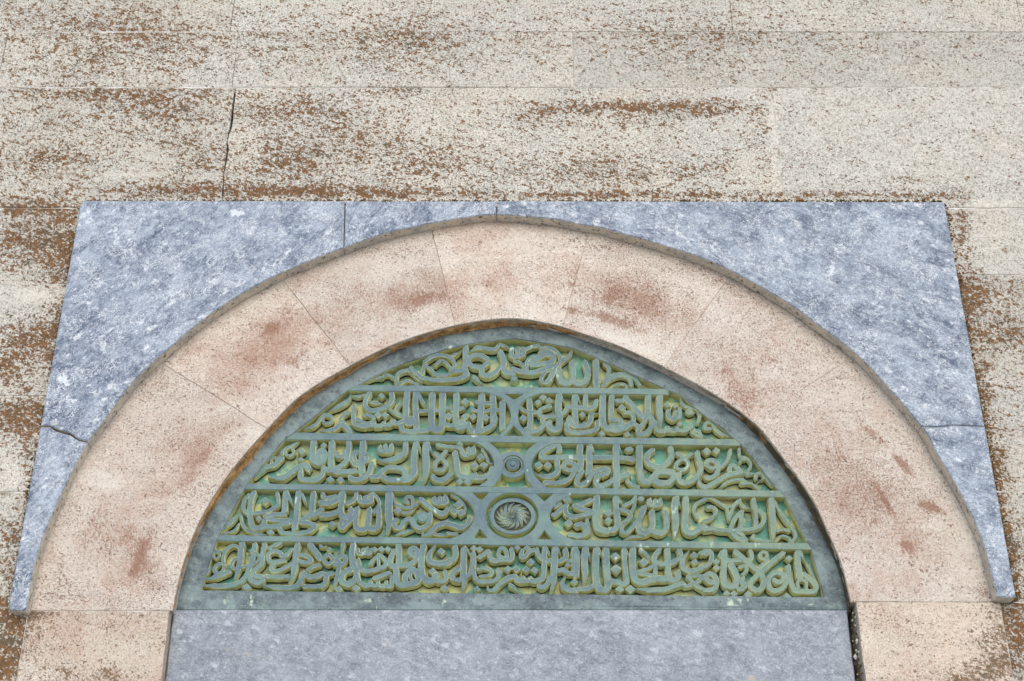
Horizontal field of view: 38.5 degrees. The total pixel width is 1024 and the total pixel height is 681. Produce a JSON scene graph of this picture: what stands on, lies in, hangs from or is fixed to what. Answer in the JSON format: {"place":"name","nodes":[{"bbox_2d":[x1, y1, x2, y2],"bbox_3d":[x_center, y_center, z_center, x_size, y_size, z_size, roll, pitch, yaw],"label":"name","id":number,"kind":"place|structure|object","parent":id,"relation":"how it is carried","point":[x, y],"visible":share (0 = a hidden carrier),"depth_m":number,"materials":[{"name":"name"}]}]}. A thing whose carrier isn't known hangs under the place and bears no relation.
{"place":"outdoors","nodes":[
{"label":"outdoors","id":0,"kind":"place"},
{"bbox_2d":[0,0,1023,680],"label":"ashlar wall","id":1,"kind":"structure","parent":0,"point":[488,100],"depth_m":4.24,"materials":[{"name":"stone"}]},
{"bbox_2d":[6,208,79,597],"bbox_3d":[-1.210,0.128,3.808,0.036,1.152,0.013,0,-30,0],"label":"moss","id":2,"kind":"object","parent":1,"relation":"attached to","point":[28,487],"visible":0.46,"depth_m":3.77,"materials":[{"name":"brown plant"}]},
{"bbox_2d":[31,221,992,615],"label":"stone arch","id":3,"kind":"structure","parent":1,"relation":"attached to","point":[203,415],"depth_m":3.81,"materials":[{"name":"beige stone"}]},
{"bbox_2d":[9,201,1015,614],"bbox_3d":[0.002,0.134,3.784,2.392,1.186,0.038,0,-30,0],"label":"marble surround","id":4,"kind":"object","parent":1,"relation":"attached to","point":[871,291],"visible":1,"depth_m":3.94,"materials":[{"name":"grey stone"}]},
{"bbox_2d":[86,198,941,207],"bbox_3d":[0.005,-0.388,4.089,2.387,0.038,0.044,0,-30,0],"label":"moss","id":5,"kind":"object","parent":4,"relation":"on","point":[776,200],"visible":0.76,"depth_m":4.07,"materials":[{"name":"brown plant"}]},
{"bbox_2d":[165,610,862,680],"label":"marble lintel","id":6,"kind":"structure","parent":1,"relation":"attached to","point":[509,645],"depth_m":3.50,"materials":[{"name":"grey stone"}]},
{"bbox_2d":[176,326,850,616],"bbox_3d":[-0.002,0.320,3.777,1.647,0.804,0.065,0,-30,0],"label":"inscription panel","id":7,"kind":"object","parent":6,"relation":"on","point":[513,468],"visible":1,"depth_m":3.70,"materials":[{"name":"green metal"}]},
{"bbox_2d":[944,203,1023,601],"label":"moss","id":8,"kind":"object","parent":1,"relation":"attached to","point":[985,409],"visible":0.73,"depth_m":3.78,"materials":[{"name":"brown plant"}]}
]}

